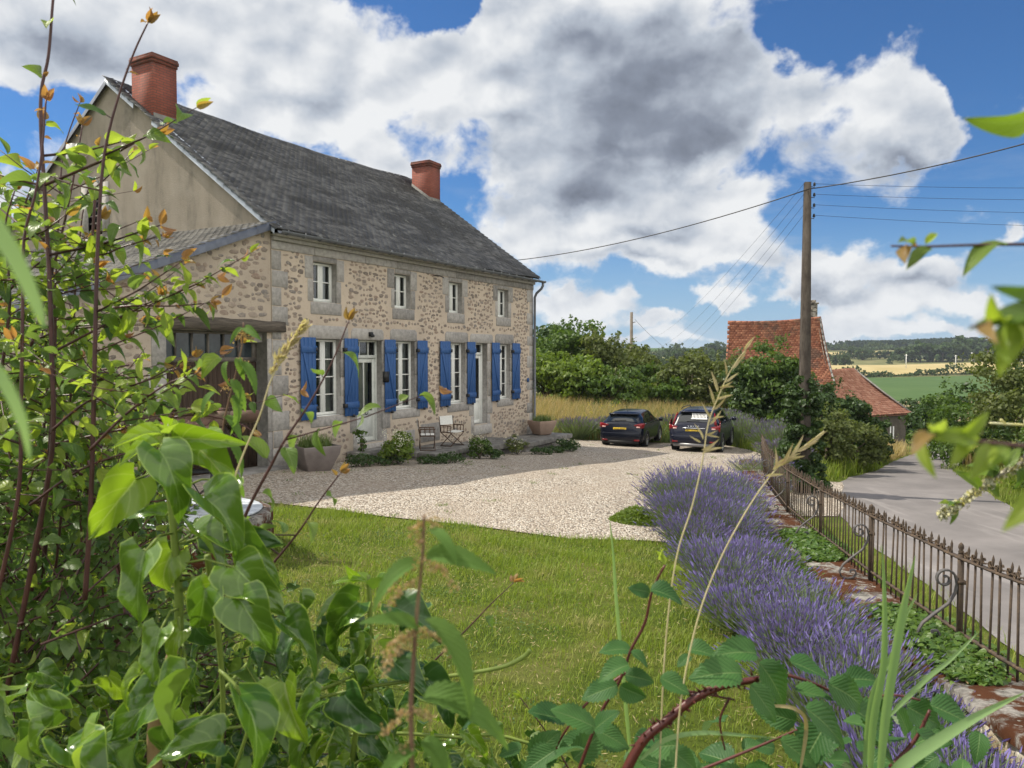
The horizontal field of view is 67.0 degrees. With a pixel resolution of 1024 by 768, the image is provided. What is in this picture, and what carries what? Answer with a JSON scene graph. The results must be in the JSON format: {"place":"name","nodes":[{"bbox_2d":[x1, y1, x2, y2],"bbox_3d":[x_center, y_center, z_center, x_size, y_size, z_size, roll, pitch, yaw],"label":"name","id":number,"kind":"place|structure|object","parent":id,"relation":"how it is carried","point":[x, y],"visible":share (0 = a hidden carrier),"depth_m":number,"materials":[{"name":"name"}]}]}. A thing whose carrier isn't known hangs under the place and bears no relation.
{"place":"outdoors","nodes":[
{"label":"outdoors","id":0,"kind":"place"},
{"bbox_2d":[0,217,45,329],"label":"wild grass","id":1,"kind":"structure","parent":0,"point":[12,254],"depth_m":0.22,"materials":[{"name":"plant"}]},
{"bbox_2d":[0,0,1023,347],"label":"sky","id":2,"kind":"structure","parent":0,"point":[553,127],"materials":[{"name":"blue"}]},
{"bbox_2d":[3,431,1023,767],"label":"ground","id":3,"kind":"structure","parent":0,"point":[702,741],"depth_m":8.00,"materials":[{"name":"green plant"}]},
{"bbox_2d":[0,365,30,464],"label":"wild grass","id":4,"kind":"structure","parent":3,"relation":"on","point":[9,392],"depth_m":0.24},
{"bbox_2d":[0,220,288,491],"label":"lean to garage","id":5,"kind":"structure","parent":3,"relation":"on","point":[246,300],"depth_m":17.03,"materials":[{"name":"stone"}]},
{"bbox_2d":[166,362,208,475],"bbox_3d":[-7.038,0.775,16.525,0.039,2.475,1.294,1,2,29],"label":"garage door","id":6,"kind":"structure","parent":5,"relation":"in","point":[189,397],"depth_m":16.68,"materials":[{"name":"brown wood"}]},
{"bbox_2d":[166,330,256,361],"bbox_3d":[-6.704,-0.829,17.074,0.090,0.680,2.690,1,2,29],"label":"transom window","id":7,"kind":"structure","parent":5,"relation":"in","point":[187,341],"depth_m":17.02,"materials":[{"name":"grey glass"}]},
{"bbox_2d":[207,362,256,473],"bbox_3d":[-6.381,0.731,17.706,0.039,2.475,1.369,1,2,29],"label":"garage door","id":8,"kind":"structure","parent":5,"relation":"in","point":[215,377],"depth_m":17.71,"materials":[{"name":"brown wood"}]},
{"bbox_2d":[0,261,340,767],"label":"hawthorn hedge","id":9,"kind":"object","parent":3,"relation":"on","point":[62,640],"visible":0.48,"depth_m":1.37,"materials":[{"name":"green plant"}]},
{"bbox_2d":[0,84,80,590],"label":"plum shoot","id":10,"kind":"object","parent":9,"relation":"on","point":[31,227],"visible":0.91,"depth_m":1.15,"materials":[{"name":"brown plant"}]},
{"bbox_2d":[0,186,94,368],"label":"plum shoot","id":11,"kind":"object","parent":9,"relation":"on","point":[5,347],"visible":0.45,"depth_m":1.29,"materials":[{"name":"green plant"}]},
{"bbox_2d":[0,113,146,346],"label":"plum shoot","id":12,"kind":"object","parent":9,"relation":"on","point":[12,159],"visible":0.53,"depth_m":1.38,"materials":[{"name":"green plant"}]},
{"bbox_2d":[0,94,158,549],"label":"plum shoot","id":13,"kind":"object","parent":9,"relation":"on","point":[116,178],"visible":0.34,"depth_m":1.60,"materials":[{"name":"green plant"}]},
{"bbox_2d":[7,107,164,598],"bbox_3d":[-0.748,-0.048,1.341,0.328,0.861,0.099,0,2,4],"label":"plum shoot","id":14,"kind":"object","parent":9,"relation":"on","point":[57,311],"visible":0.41,"depth_m":1.34,"materials":[{"name":"green plant"}]},
{"bbox_2d":[0,444,96,527],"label":"plum branch","id":15,"kind":"object","parent":14,"relation":"attached to","point":[47,516],"visible":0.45,"depth_m":1.36,"materials":[{"name":"green plant"}]},
{"bbox_2d":[0,336,190,402],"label":"plum branch","id":16,"kind":"object","parent":14,"relation":"attached to","point":[110,367],"visible":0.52,"depth_m":1.35,"materials":[{"name":"green plant"}]},
{"bbox_2d":[0,247,209,362],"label":"plum branch","id":17,"kind":"object","parent":14,"relation":"attached to","point":[71,352],"visible":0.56,"depth_m":1.30,"materials":[{"name":"green plant"}]},
{"bbox_2d":[0,206,172,313],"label":"plum branch","id":18,"kind":"object","parent":9,"relation":"attached to","point":[86,295],"visible":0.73,"depth_m":1.30,"materials":[{"name":"green plant"}]},
{"bbox_2d":[0,0,175,695],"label":"plum shoot","id":19,"kind":"object","parent":9,"relation":"on","point":[15,179],"visible":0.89,"depth_m":1.24,"materials":[{"name":"green plant"}]},
{"bbox_2d":[0,186,173,264],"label":"plum branch","id":20,"kind":"object","parent":19,"relation":"attached to","point":[112,229],"visible":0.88,"depth_m":1.24,"materials":[{"name":"green plant"}]},
{"bbox_2d":[19,7,231,600],"bbox_3d":[-0.607,-0.119,1.248,0.284,0.914,0.189,0,2,0],"label":"plum shoot","id":21,"kind":"object","parent":9,"relation":"on","point":[111,158],"visible":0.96,"depth_m":1.20,"materials":[{"name":"green plant"}]},
{"bbox_2d":[0,412,200,510],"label":"plum branch","id":22,"kind":"object","parent":21,"relation":"attached to","point":[76,451],"visible":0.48,"depth_m":1.20,"materials":[{"name":"green plant"}]},
{"bbox_2d":[0,319,232,442],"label":"plum branch","id":23,"kind":"object","parent":21,"relation":"attached to","point":[70,430],"visible":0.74,"depth_m":1.20,"materials":[{"name":"green plant"}]},
{"bbox_2d":[98,243,261,337],"bbox_3d":[-0.539,-0.151,1.268,0.267,0.155,0.098,0,2,0],"label":"plum branch","id":24,"kind":"object","parent":21,"relation":"attached to","point":[128,320],"visible":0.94,"depth_m":1.25,"materials":[{"name":"green plant"}]},
{"bbox_2d":[3,326,254,452],"bbox_3d":[-0.536,0.011,1.101,0.372,0.187,0.109,0,2,0],"label":"plum branch","id":25,"kind":"object","parent":9,"relation":"attached to","point":[210,362],"visible":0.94,"depth_m":1.10,"materials":[{"name":"green plant"}]},
{"bbox_2d":[49,379,308,461],"bbox_3d":[-0.571,0.062,1.328,0.418,0.142,0.140,0,2,0],"label":"plum branch","id":26,"kind":"object","parent":9,"relation":"attached to","point":[271,401],"visible":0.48,"depth_m":1.31,"materials":[{"name":"green plant"}]},
{"bbox_2d":[94,408,273,571],"bbox_3d":[-4.550,1.419,10.759,2.360,2.175,2.360,0,2,0],"label":"stone well","id":27,"kind":"object","parent":3,"relation":"on","point":[259,514],"visible":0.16,"depth_m":10.64,"materials":[{"name":"grey stone"}]},
{"bbox_2d":[11,52,545,466],"bbox_3d":[-7.494,-2.952,26.762,12.640,11.730,13.684,1,2,29],"label":"stone farmhouse","id":28,"kind":"object","parent":3,"relation":"on","point":[425,282],"visible":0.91,"depth_m":21.82,"materials":[{"name":"stone"}]},
{"bbox_2d":[316,339,338,416],"bbox_3d":[-4.910,-0.159,19.942,0.280,1.970,1.020,1,2,29],"label":"window","id":29,"kind":"structure","parent":28,"relation":"in","point":[323,359],"depth_m":20.23,"materials":[{"name":"white paint"}]},
{"bbox_2d":[357,359,374,442],"bbox_3d":[-4.095,0.451,21.425,0.111,2.300,0.970,1,2,29],"label":"door","id":30,"kind":"structure","parent":28,"relation":"in","point":[368,425],"depth_m":21.66,"materials":[{"name":"white wood"}]},
{"bbox_2d":[396,341,412,409],"bbox_3d":[-3.321,-0.255,22.801,0.280,1.990,1.040,1,2,29],"label":"window","id":31,"kind":"structure","parent":28,"relation":"in","point":[401,374],"depth_m":23.11,"materials":[{"name":"white paint"}]},
{"bbox_2d":[0,588,563,767],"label":"ivy mass","id":32,"kind":"object","parent":3,"relation":"on","point":[335,738],"visible":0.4,"depth_m":1.13,"materials":[{"name":"green plant"}]},
{"bbox_2d":[26,416,531,767],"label":"ivy plant","id":33,"kind":"object","parent":32,"relation":"on","point":[265,706],"visible":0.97,"depth_m":0.86,"materials":[{"name":"green plant"}]},
{"bbox_2d":[201,322,260,496],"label":"nettle","id":34,"kind":"object","parent":33,"relation":"attached to","point":[239,397],"visible":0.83,"depth_m":0.98,"materials":[{"name":"green plant"}]},
{"bbox_2d":[235,318,311,475],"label":"grass stalk","id":35,"kind":"object","parent":33,"relation":"attached to","point":[279,358],"depth_m":0.88,"materials":[{"name":"plant"}]},
{"bbox_2d":[223,307,451,532],"bbox_3d":[-0.220,0.050,0.971,0.327,0.292,0.077,-1,2,-24],"label":"plum shoot","id":36,"kind":"object","parent":33,"relation":"attached to","point":[260,447],"visible":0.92,"depth_m":0.95,"materials":[{"name":"green plant"}]},
{"bbox_2d":[247,462,349,595],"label":"plum shoot","id":37,"kind":"object","parent":32,"relation":"on","point":[313,526],"visible":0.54,"depth_m":1.01,"materials":[{"name":"green plant"}]},
{"bbox_2d":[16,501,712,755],"bbox_3d":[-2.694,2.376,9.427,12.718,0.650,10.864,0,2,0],"label":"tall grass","id":38,"kind":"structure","parent":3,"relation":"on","point":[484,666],"depth_m":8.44,"materials":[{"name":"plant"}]},
{"bbox_2d":[377,424,414,463],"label":"flowering shrub","id":39,"kind":"object","parent":3,"relation":"on","point":[396,445],"visible":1,"depth_m":19.94,"materials":[{"name":"green plant"}]},
{"bbox_2d":[67,515,760,765],"bbox_3d":[-1.186,2.595,8.745,10.404,0.656,8.991,0,2,0],"label":"clover","id":40,"kind":"object","parent":3,"relation":"on","point":[533,701],"visible":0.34,"depth_m":8.83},
{"bbox_2d":[51,514,794,767],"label":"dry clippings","id":41,"kind":"object","parent":3,"relation":"on","point":[532,620],"visible":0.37,"depth_m":8.53,"materials":[{"name":"plant"}]},
{"bbox_2d":[359,512,508,767],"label":"nettle","id":42,"kind":"object","parent":3,"relation":"on","point":[463,700],"visible":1,"depth_m":0.42,"materials":[{"name":"green plant"}]},
{"bbox_2d":[347,432,571,460],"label":"stone terrace","id":43,"kind":"structure","parent":3,"relation":"on","point":[535,440],"depth_m":24.59,"materials":[{"name":"stone"}]},
{"bbox_2d":[191,440,769,541],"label":"gravel yard","id":44,"kind":"structure","parent":3,"relation":"on","point":[590,496],"depth_m":16.38,"materials":[{"name":"gravel"}]},
{"bbox_2d":[291,432,340,471],"bbox_3d":[-4.605,1.567,18.094,1.207,0.923,1.103,-2,3,-38],"label":"planter pot","id":45,"kind":"object","parent":44,"relation":"on","point":[311,458],"visible":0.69,"depth_m":17.85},
{"bbox_2d":[600,409,662,446],"bbox_3d":[5.230,1.712,33.441,2.340,1.692,4.395,1,2,22],"label":"parked hatchback","id":46,"kind":"object","parent":44,"relation":"on","point":[642,427],"visible":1,"depth_m":31.66,"materials":[{"name":"black paint"}]},
{"bbox_2d":[628,469,744,510],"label":"lavender bush","id":47,"kind":"object","parent":44,"relation":"on","point":[690,481],"visible":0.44,"depth_m":13.93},
{"bbox_2d":[669,405,736,451],"bbox_3d":[7.798,1.742,31.500,2.420,1.760,4.665,1,2,23],"label":"parked estate car","id":48,"kind":"object","parent":44,"relation":"on","point":[682,428],"visible":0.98,"depth_m":29.63,"materials":[{"name":"black paint"}]},
{"bbox_2d":[536,351,614,402],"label":"bush","id":49,"kind":"object","parent":3,"relation":"on","point":[584,367],"visible":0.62,"depth_m":42.83,"materials":[{"name":"green plant"}]},
{"bbox_2d":[574,363,647,407],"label":"bush","id":50,"kind":"object","parent":3,"relation":"on","point":[610,383],"visible":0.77,"depth_m":41.95,"materials":[{"name":"green plant"}]},
{"bbox_2d":[578,325,651,394],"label":"broadleaf tree","id":51,"kind":"object","parent":3,"relation":"on","point":[607,354],"visible":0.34,"depth_m":46.27,"materials":[{"name":"green plant"}]},
{"bbox_2d":[536,396,778,443],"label":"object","id":52,"kind":"object","parent":3,"relation":"on","point":[665,439],"visible":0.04,"depth_m":38.31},
{"bbox_2d":[633,508,738,543],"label":"lavender bush","id":53,"kind":"object","parent":3,"relation":"on","point":[693,522],"visible":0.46,"depth_m":11.80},
{"bbox_2d":[648,347,726,403],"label":"bush","id":54,"kind":"object","parent":3,"relation":"on","point":[675,368],"visible":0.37,"depth_m":43.27,"materials":[{"name":"green plant"}]},
{"bbox_2d":[636,487,752,523],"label":"lavender bush","id":55,"kind":"object","parent":3,"relation":"on","point":[656,508],"visible":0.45,"depth_m":12.73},
{"bbox_2d":[663,534,776,577],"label":"lavender bush","id":56,"kind":"object","parent":3,"relation":"on","point":[704,550],"visible":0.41,"depth_m":10.12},
{"bbox_2d":[662,496,782,535],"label":"lavender bush","id":57,"kind":"object","parent":3,"relation":"on","point":[749,516],"visible":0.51,"depth_m":12.17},
{"bbox_2d":[673,467,774,502],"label":"lavender bush","id":58,"kind":"object","parent":3,"relation":"on","point":[742,484],"visible":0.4,"depth_m":14.43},
{"bbox_2d":[675,540,778,591],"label":"lavender bush","id":59,"kind":"object","parent":3,"relation":"on","point":[730,563],"visible":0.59,"depth_m":9.45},
{"bbox_2d":[677,482,779,522],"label":"lavender bush","id":60,"kind":"object","parent":3,"relation":"on","point":[748,497],"visible":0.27,"depth_m":13.12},
{"bbox_2d":[671,558,798,607],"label":"lavender bush","id":61,"kind":"object","parent":3,"relation":"on","point":[706,584],"visible":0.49,"depth_m":8.90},
{"bbox_2d":[681,574,805,635],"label":"lavender bush","id":62,"kind":"object","parent":3,"relation":"on","point":[720,620],"visible":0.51,"depth_m":8.19,"materials":[{"name":"plant"}]},
{"bbox_2d":[498,548,990,767],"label":"bramble","id":63,"kind":"object","parent":3,"relation":"on","point":[589,739],"visible":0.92,"depth_m":0.93,"materials":[{"name":"plant"}]},
{"bbox_2d":[659,336,754,767],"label":"grass stalk","id":64,"kind":"object","parent":63,"relation":"attached to","point":[707,448],"depth_m":0.90,"materials":[{"name":"plant"}]},
{"bbox_2d":[675,431,825,767],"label":"grass stalk","id":65,"kind":"object","parent":63,"relation":"attached to","point":[788,458],"depth_m":0.86,"materials":[{"name":"plant"}]},
{"bbox_2d":[717,346,781,423],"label":"bush","id":66,"kind":"object","parent":3,"relation":"on","point":[765,395],"visible":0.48,"depth_m":37.76,"materials":[{"name":"green plant"}]},
{"bbox_2d":[697,534,810,574],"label":"lavender bush","id":67,"kind":"object","parent":3,"relation":"on","point":[772,548],"visible":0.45,"depth_m":10.21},
{"bbox_2d":[703,552,825,600],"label":"lavender bush","id":68,"kind":"object","parent":3,"relation":"on","point":[792,570],"visible":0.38,"depth_m":9.31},
{"bbox_2d":[728,333,816,423],"bbox_3d":[12.726,0.457,38.243,3.808,5.933,3.934,-1,2,-26],"label":"broadleaf tree","id":69,"kind":"object","parent":3,"relation":"on","point":[784,363],"visible":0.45,"depth_m":37.35,"materials":[{"name":"green plant"}]},
{"bbox_2d":[726,300,835,391],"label":"old barn","id":70,"kind":"structure","parent":3,"relation":"on","point":[742,333],"depth_m":46.49,"materials":[{"name":"red tile"}]},
{"bbox_2d":[710,590,859,652],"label":"lavender bush","id":71,"kind":"object","parent":3,"relation":"on","point":[776,614],"visible":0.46,"depth_m":7.49,"materials":[{"name":"plant"}]},
{"bbox_2d":[717,614,862,673],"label":"lavender bush","id":72,"kind":"object","parent":3,"relation":"on","point":[791,638],"visible":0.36,"depth_m":7.05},
{"bbox_2d":[797,182,815,492],"bbox_3d":[8.557,-1.058,22.476,0.415,9.520,0.272,0,2,0],"label":"utility pole","id":73,"kind":"object","parent":3,"relation":"on","point":[805,346],"visible":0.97,"depth_m":22.36,"materials":[{"name":"wood"}]},
{"bbox_2d":[777,375,832,492],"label":"pole ivy","id":74,"kind":"object","parent":73,"relation":"attached to","point":[793,430],"visible":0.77,"depth_m":22.33,"materials":[{"name":"plant"}]},
{"bbox_2d":[710,627,910,705],"bbox_3d":[2.530,2.445,6.505,1.577,0.516,1.602,0,2,0],"label":"lavender bush","id":75,"kind":"object","parent":3,"relation":"on","point":[759,660],"visible":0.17,"depth_m":6.67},
{"bbox_2d":[735,570,890,631],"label":"lavender bush","id":76,"kind":"object","parent":3,"relation":"on","point":[815,589],"visible":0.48,"depth_m":8.16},
{"bbox_2d":[733,590,910,657],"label":"lavender bush","id":77,"kind":"object","parent":3,"relation":"on","point":[861,625],"visible":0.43,"depth_m":7.54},
{"bbox_2d":[754,643,910,748],"bbox_3d":[2.484,2.405,5.944,1.342,0.657,1.317,0,2,0],"label":"lavender bush","id":78,"kind":"object","parent":3,"relation":"on","point":[795,700],"visible":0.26,"depth_m":5.99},
{"bbox_2d":[811,401,863,466],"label":"bush","id":79,"kind":"object","parent":3,"relation":"on","point":[836,432],"visible":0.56,"depth_m":26.67,"materials":[{"name":"green plant"}]},
{"bbox_2d":[828,390,880,454],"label":"bush","id":80,"kind":"object","parent":3,"relation":"on","point":[860,410],"visible":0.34,"depth_m":32.49,"materials":[{"name":"green plant"}]},
{"bbox_2d":[820,403,898,468],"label":"bush","id":81,"kind":"object","parent":3,"relation":"on","point":[873,451],"visible":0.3,"depth_m":28.34,"materials":[{"name":"green plant"}]},
{"bbox_2d":[773,622,958,704],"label":"lavender bush","id":82,"kind":"object","parent":3,"relation":"on","point":[914,669],"visible":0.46,"depth_m":6.52,"materials":[{"name":"plant"}]},
{"bbox_2d":[832,368,911,443],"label":"farm shed","id":83,"kind":"structure","parent":3,"relation":"on","point":[881,401],"depth_m":53.67,"materials":[{"name":"red tile"}]},
{"bbox_2d":[778,700,972,767],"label":"lavender bush","id":84,"kind":"object","parent":3,"relation":"on","point":[848,728],"visible":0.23,"depth_m":5.10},
{"bbox_2d":[867,549,887,767],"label":"wild grass","id":85,"kind":"structure","parent":3,"relation":"on","point":[876,705],"depth_m":0.86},
{"bbox_2d":[738,459,1023,767],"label":"roadside wall","id":86,"kind":"structure","parent":3,"relation":"on","point":[1006,721],"depth_m":6.08,"materials":[{"name":"stone"}]},
{"bbox_2d":[778,526,853,566],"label":"wall ivy","id":87,"kind":"object","parent":86,"relation":"attached to","point":[814,545],"depth_m":11.22,"materials":[{"name":"green plant"}]},
{"bbox_2d":[749,434,1023,682],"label":"iron railings","id":88,"kind":"object","parent":86,"relation":"on","point":[782,492],"visible":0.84,"depth_m":8.48,"materials":[{"name":"metal"}]},
{"bbox_2d":[859,601,1019,695],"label":"wall ivy","id":89,"kind":"object","parent":86,"relation":"attached to","point":[967,666],"depth_m":6.67,"materials":[{"name":"green plant"}]},
{"bbox_2d":[877,557,914,767],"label":"wild grass","id":90,"kind":"structure","parent":3,"relation":"on","point":[890,685],"depth_m":0.84,"materials":[{"name":"plant"}]},
{"bbox_2d":[799,673,1018,767],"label":"lavender bush","id":91,"kind":"object","parent":3,"relation":"on","point":[971,728],"visible":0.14,"depth_m":5.65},
{"bbox_2d":[854,726,1023,767],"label":"lavender bush","id":92,"kind":"object","parent":3,"relation":"on","point":[997,762],"visible":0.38,"depth_m":4.82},
{"bbox_2d":[898,379,998,459],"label":"hedge bush","id":93,"kind":"object","parent":3,"relation":"on","point":[916,415],"visible":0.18,"depth_m":35.37,"materials":[{"name":"green plant"}]},
{"bbox_2d":[891,693,1023,767],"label":"wild grass","id":94,"kind":"structure","parent":3,"relation":"on","point":[916,754],"depth_m":0.75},
{"bbox_2d":[891,233,1023,278],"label":"overhanging twig","id":95,"kind":"object","parent":3,"relation":"on","point":[979,252],"visible":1,"depth_m":0.41,"materials":[{"name":"green plant"}]},
{"bbox_2d":[904,377,1017,468],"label":"hedge bush","id":96,"kind":"object","parent":3,"relation":"on","point":[951,411],"visible":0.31,"depth_m":30.11,"materials":[{"name":"green plant"}]},
{"bbox_2d":[910,410,1023,480],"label":"overhanging twig","id":97,"kind":"object","parent":3,"relation":"on","point":[966,440],"visible":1,"depth_m":0.30,"materials":[{"name":"green plant"}]},
{"bbox_2d":[936,419,1023,523],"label":"overhanging twig","id":98,"kind":"object","parent":3,"relation":"on","point":[1013,462],"visible":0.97,"depth_m":0.75,"materials":[{"name":"green plant"}]},
{"bbox_2d":[949,345,1023,454],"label":"hedge tree","id":99,"kind":"object","parent":3,"relation":"on","point":[1008,402],"visible":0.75,"depth_m":24.33,"materials":[{"name":"green plant"}]},
{"bbox_2d":[962,111,1023,137],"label":"overhanging twig","id":100,"kind":"object","parent":3,"relation":"on","point":[1010,126],"visible":1,"depth_m":0.35,"materials":[{"name":"green plant"}]},
{"bbox_2d":[967,286,1023,377],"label":"overhanging twig","id":101,"kind":"object","parent":3,"relation":"on","point":[1006,337],"visible":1,"depth_m":0.26,"materials":[{"name":"green plant"}]},
{"bbox_2d":[536,392,1022,467],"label":"dry grass","id":102,"kind":"structure","parent":0,"point":[900,450],"depth_m":39.60,"materials":[{"name":"plant"}]},
{"bbox_2d":[536,350,1022,398],"bbox_3d":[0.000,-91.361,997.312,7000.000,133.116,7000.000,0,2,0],"label":"valley","id":103,"kind":"structure","parent":0,"point":[875,361],"depth_m":599.85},
{"bbox_2d":[731,436,1023,675],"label":"verge grass","id":104,"kind":"structure","parent":0,"point":[835,471],"depth_m":23.60,"materials":[{"name":"plant"}]},
{"bbox_2d":[831,362,1023,374],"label":"straw field","id":105,"kind":"structure","parent":0,"point":[899,369],"depth_m":431.94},
{"bbox_2d":[839,441,1023,655],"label":"road","id":106,"kind":"structure","parent":0,"point":[911,491],"depth_m":17.70,"materials":[{"name":"asphalt"}]},
{"bbox_2d":[868,375,1003,400],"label":"green field","id":107,"kind":"structure","parent":0,"point":[900,388],"depth_m":267.68,"materials":[{"name":"plant"}]},
{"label":"meadow","id":108,"kind":"structure","parent":0,"visible":0},
{"bbox_2d":[536,314,613,386],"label":"broadleaf tree","id":109,"kind":"object","parent":108,"relation":"on","point":[559,339],"visible":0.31,"depth_m":48.81,"materials":[{"name":"green plant"}]},
{"bbox_2d":[645,374,693,405],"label":"bush","id":110,"kind":"object","parent":108,"relation":"on","point":[673,390],"visible":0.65,"depth_m":42.47,"materials":[{"name":"green plant"}]},
{"bbox_2d":[687,347,746,409],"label":"bush","id":111,"kind":"object","parent":108,"relation":"on","point":[705,373],"visible":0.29,"depth_m":41.70,"materials":[{"name":"green plant"}]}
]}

